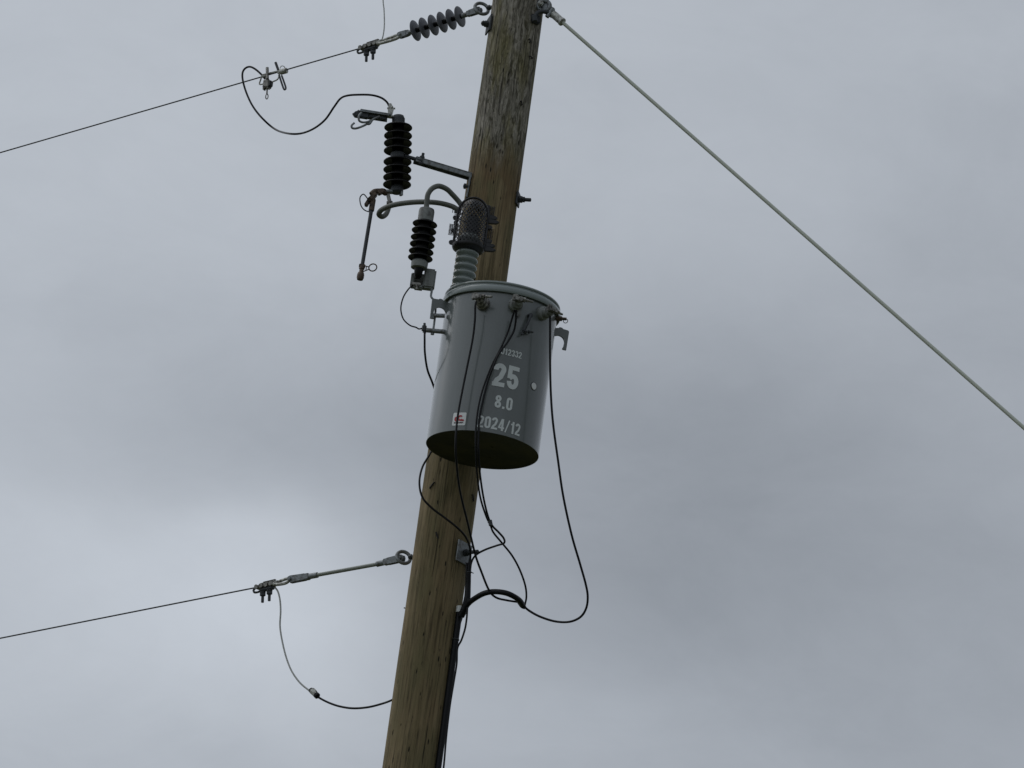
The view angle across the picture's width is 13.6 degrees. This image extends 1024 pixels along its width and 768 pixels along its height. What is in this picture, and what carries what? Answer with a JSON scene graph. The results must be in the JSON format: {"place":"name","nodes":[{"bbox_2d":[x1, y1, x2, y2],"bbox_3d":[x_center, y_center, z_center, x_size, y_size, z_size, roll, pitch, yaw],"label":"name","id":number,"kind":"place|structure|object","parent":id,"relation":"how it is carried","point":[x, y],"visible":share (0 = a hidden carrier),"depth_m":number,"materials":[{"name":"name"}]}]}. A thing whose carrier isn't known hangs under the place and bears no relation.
{"place":"outdoors","nodes":[
{"label":"outdoors","id":0,"kind":"place"},
{"bbox_2d":[0,0,1023,767],"label":"sky","id":1,"kind":"structure","parent":0,"point":[797,527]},
{"label":"ground","id":2,"kind":"structure","parent":0,"visible":0},
{"bbox_2d":[382,0,542,767],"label":"utility pole","id":3,"kind":"object","parent":2,"relation":"on","point":[436,588],"visible":0.65,"depth_m":15.69,"materials":[{"name":"brown wood"}]},
{"bbox_2d":[317,618,462,708],"bbox_3d":[-0.450,1.015,15.691,0.583,0.367,0.122,0,-21,21],"label":"neutral cable","id":4,"kind":"object","parent":3,"relation":"attached to","point":[345,707],"visible":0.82,"depth_m":15.67,"materials":[{"name":"black rubber"}]},
{"bbox_2d":[309,688,319,698],"bbox_3d":[-0.729,1.139,15.798,0.049,0.043,0.023,-5,-23,31],"label":"compression connector","id":5,"kind":"object","parent":4,"relation":"attached to","point":[314,692],"visible":1,"depth_m":15.79,"materials":[{"name":"metal"}]},
{"bbox_2d":[395,550,412,564],"bbox_3d":[-0.378,0.639,15.797,0.104,0.062,0.047,0,-21,20],"label":"eye bolt","id":6,"kind":"object","parent":3,"relation":"attached to","point":[408,554],"visible":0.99,"depth_m":15.79,"materials":[{"name":"metal"}]},
{"bbox_2d":[287,554,405,583],"bbox_3d":[-0.617,0.687,15.924,0.507,0.086,0.040,-5,-23,31],"label":"link rod","id":7,"kind":"object","parent":6,"relation":"attached to","point":[303,577],"visible":1,"depth_m":15.93,"materials":[{"name":"metal"}]},
{"bbox_2d":[252,577,288,602],"bbox_3d":[-0.898,0.770,16.067,0.174,0.100,0.035,-4,-23,30],"label":"dead end clamp","id":8,"kind":"object","parent":7,"relation":"attached to","point":[268,586],"visible":1,"depth_m":16.07,"materials":[{"name":"metal"}]},
{"bbox_2d":[0,587,253,638],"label":"neutral wire","id":9,"kind":"object","parent":8,"relation":"attached to","point":[126,613],"visible":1,"depth_m":16.37,"materials":[{"name":"grey metal"}]},
{"bbox_2d":[275,587,308,690],"bbox_3d":[-0.813,0.949,15.935,0.238,0.420,0.008,-4,-23,30],"label":"neutral jumper","id":10,"kind":"object","parent":8,"relation":"hanging from","point":[300,683],"visible":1,"depth_m":15.95,"materials":[{"name":"metal"}]},
{"bbox_2d":[413,153,471,198],"bbox_3d":[-0.261,-0.782,16.114,0.232,0.132,0.040,13,-20,-15],"label":"mounting bracket","id":11,"kind":"object","parent":3,"relation":"attached to","point":[445,169],"visible":0.98,"depth_m":16.12,"materials":[{"name":"metal"}]},
{"bbox_2d":[350,103,422,280],"bbox_3d":[-0.496,-0.713,16.023,0.288,0.732,0.115,8,-20,-1],"label":"fuse cutout","id":12,"kind":"object","parent":11,"relation":"attached to","point":[398,151],"visible":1,"depth_m":16.06,"materials":[{"name":"black rubber"}]},
{"bbox_2d":[241,66,388,134],"bbox_3d":[-0.781,-1.142,16.577,0.134,0.462,1.020,20,-23,-31],"label":"jumper cable","id":13,"kind":"object","parent":12,"relation":"attached to","point":[304,132],"visible":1,"depth_m":16.44,"materials":[{"name":"black rubber"}]},
{"bbox_2d":[376,199,457,218],"bbox_3d":[-0.360,-0.667,15.859,0.364,0.084,0.114,-9,-25,38],"label":"covered lead","id":14,"kind":"object","parent":12,"relation":"attached to","point":[386,208],"visible":1,"depth_m":15.82,"materials":[{"name":"grey rubber"}]},
{"bbox_2d":[435,605,461,767],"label":"cable riser","id":15,"kind":"object","parent":3,"relation":"attached to","point":[449,683],"visible":1,"depth_m":15.46,"materials":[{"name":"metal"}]},
{"bbox_2d":[458,558,473,617],"bbox_3d":[-0.163,0.743,15.561,0.033,0.219,0.056,14,-21,-17],"label":"cable bundle","id":16,"kind":"object","parent":3,"relation":"attached to","point":[467,594],"visible":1,"depth_m":15.55,"materials":[{"name":"rubber"}]},
{"bbox_2d":[464,563,467,593],"bbox_3d":[-0.169,0.741,15.560,0.024,0.188,0.022,8,-20,-1],"label":"ground wire","id":17,"kind":"object","parent":16,"relation":"attached to","point":[466,569],"visible":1,"depth_m":15.57,"materials":[{"name":"grey metal"}]},
{"bbox_2d":[461,589,525,612],"bbox_3d":[-0.080,0.783,15.453,0.244,0.066,0.120,1,-21,19],"label":"service cable","id":18,"kind":"object","parent":16,"relation":"attached to","point":[481,594],"visible":1,"depth_m":15.42,"materials":[{"name":"black rubber"}]},
{"bbox_2d":[443,598,468,767],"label":"drop wire","id":19,"kind":"object","parent":18,"relation":"hanging from","point":[459,643],"visible":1,"depth_m":15.42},
{"bbox_2d":[456,539,478,564],"bbox_3d":[-0.150,0.613,15.614,0.069,0.080,0.080,-8,-25,37],"label":"through bolt","id":20,"kind":"object","parent":3,"relation":"attached to","point":[462,554],"visible":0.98,"depth_m":15.62,"materials":[{"name":"metal"}]},
{"bbox_2d":[473,1,491,15],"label":"eye bolt","id":21,"kind":"object","parent":3,"relation":"attached to","point":[485,5],"visible":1,"depth_m":16.54,"materials":[{"name":"metal"}]},
{"bbox_2d":[397,6,482,40],"bbox_3d":[-0.281,-1.399,16.630,0.370,0.120,0.085,-4,-23,30],"label":"strain insulator","id":22,"kind":"object","parent":21,"relation":"attached to","point":[442,22],"visible":1,"depth_m":16.62,"materials":[{"name":"black rubber"}]},
{"bbox_2d":[356,34,401,61],"bbox_3d":[-0.518,-1.314,16.737,0.204,0.111,0.035,-4,-23,30],"label":"dead end clamp","id":23,"kind":"object","parent":22,"relation":"attached to","point":[372,46],"visible":1,"depth_m":16.74,"materials":[{"name":"metal"}]},
{"bbox_2d":[0,48,357,152],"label":"line wire","id":24,"kind":"object","parent":23,"relation":"attached to","point":[173,102],"visible":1,"depth_m":17.16,"materials":[{"name":"grey metal"}]},
{"bbox_2d":[259,62,287,90],"bbox_3d":[-0.940,-1.214,16.946,0.135,0.130,0.023,-4,-23,29],"label":"stirrup clamp","id":25,"kind":"object","parent":24,"relation":"attached to","point":[284,70],"visible":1,"depth_m":16.93,"materials":[{"name":"metal"}]},
{"bbox_2d":[263,67,272,98],"bbox_3d":[-0.965,-1.186,16.946,0.038,0.134,0.037,-4,-23,29],"label":"hot line clamp","id":26,"kind":"object","parent":25,"relation":"attached to","point":[267,84],"visible":1,"depth_m":16.94,"materials":[{"name":"metal"}]},
{"bbox_2d":[381,0,384,39],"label":"tap wire","id":27,"kind":"object","parent":23,"relation":"on","point":[384,20],"visible":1,"depth_m":16.77,"materials":[{"name":"grey metal"}]},
{"bbox_2d":[481,13,492,34],"bbox_3d":[-0.102,-1.377,16.389,0.033,0.066,0.066,12,-20,-12],"label":"through bolt","id":28,"kind":"object","parent":3,"relation":"attached to","point":[486,24],"visible":1,"depth_m":16.38,"materials":[{"name":"metal"}]},
{"bbox_2d":[423,232,568,469],"bbox_3d":[-0.043,-0.156,15.576,0.486,0.825,0.504,-2,-22,26],"label":"transformer","id":29,"kind":"object","parent":3,"relation":"attached to","point":[512,418],"visible":0.95,"depth_m":15.42,"materials":[{"name":"grey paint"}]},
{"bbox_2d":[408,206,436,334],"bbox_3d":[-0.320,-0.410,15.642,0.136,0.488,0.110,8,-20,-1],"label":"surge arrester","id":30,"kind":"object","parent":29,"relation":"attached to","point":[421,243],"visible":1,"depth_m":15.65,"materials":[{"name":"black rubber"}]},
{"bbox_2d":[400,285,421,329],"bbox_3d":[-0.357,-0.282,15.580,0.097,0.176,0.010,5,-20,8],"label":"arrester ground wire","id":31,"kind":"object","parent":30,"relation":"attached to","point":[401,310],"visible":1,"depth_m":15.57,"materials":[{"name":"grey metal"}]},
{"bbox_2d":[424,183,462,206],"bbox_3d":[-0.249,-0.673,15.758,0.157,0.125,0.026,16,-21,-21],"label":"covered lead","id":32,"kind":"object","parent":30,"relation":"attached to","point":[450,192],"visible":1,"depth_m":15.76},
{"bbox_2d":[422,323,426,330],"bbox_3d":[-0.318,-0.202,15.543,0.018,0.040,0.016,8,-20,-1],"label":"ground connector","id":33,"kind":"object","parent":29,"relation":"attached to","point":[424,326],"visible":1,"depth_m":15.54,"materials":[{"name":"metal"}]},
{"bbox_2d":[418,330,471,557],"bbox_3d":[-0.269,0.247,15.596,0.147,0.772,0.446,-11,-27,41],"label":"ground cable","id":34,"kind":"object","parent":29,"relation":"attached to","point":[432,508],"visible":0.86,"depth_m":15.54,"materials":[{"name":"black rubber"}]},
{"bbox_2d":[448,197,498,254],"bbox_3d":[-0.140,-0.582,15.768,0.150,0.224,0.128,21,-24,-34],"label":"wildlife guard","id":35,"kind":"object","parent":29,"relation":"attached to","point":[473,221],"visible":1,"depth_m":15.73,"materials":[{"name":"black plastic"}]},
{"bbox_2d":[454,301,517,602],"bbox_3d":[-0.088,0.254,15.447,0.094,0.975,0.535,-5,-24,32],"label":"secondary cable","id":36,"kind":"object","parent":29,"relation":"hanging from","point":[457,472],"visible":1,"depth_m":15.34,"materials":[{"name":"black rubber"}]},
{"bbox_2d":[471,310,516,567],"bbox_3d":[-0.045,0.220,15.504,0.138,0.837,0.582,6,-20,4],"label":"secondary cable","id":37,"kind":"object","parent":29,"relation":"hanging from","point":[478,432],"visible":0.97,"depth_m":15.31,"materials":[{"name":"black rubber"}]},
{"bbox_2d":[475,310,526,605],"bbox_3d":[-0.012,0.266,15.434,0.100,0.960,0.488,0,-21,22],"label":"secondary cable","id":38,"kind":"object","parent":29,"relation":"hanging from","point":[484,511],"visible":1,"depth_m":15.33,"materials":[{"name":"black rubber"}]},
{"bbox_2d":[525,316,588,622],"bbox_3d":[0.204,0.322,15.431,0.250,1.048,0.391,5,-20,6],"label":"secondary cable","id":39,"kind":"object","parent":29,"relation":"hanging from","point":[569,526],"visible":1,"depth_m":15.33,"materials":[{"name":"black rubber"}]},
{"bbox_2d":[515,190,530,207],"bbox_3d":[0.046,-0.695,16.152,0.053,0.052,0.052,4,-20,11],"label":"through bolt","id":40,"kind":"object","parent":3,"relation":"attached to","point":[520,199],"visible":1,"depth_m":16.14,"materials":[{"name":"metal"}]},
{"bbox_2d":[531,0,551,24],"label":"guy bracket","id":41,"kind":"object","parent":3,"relation":"attached to","point":[535,18],"visible":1,"depth_m":16.35,"materials":[{"name":"metal"}]},
{"bbox_2d":[542,3,1023,429],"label":"guy wire","id":42,"kind":"object","parent":41,"relation":"attached to","point":[559,19],"visible":1,"depth_m":15.69,"materials":[{"name":"metal"}]}
]}

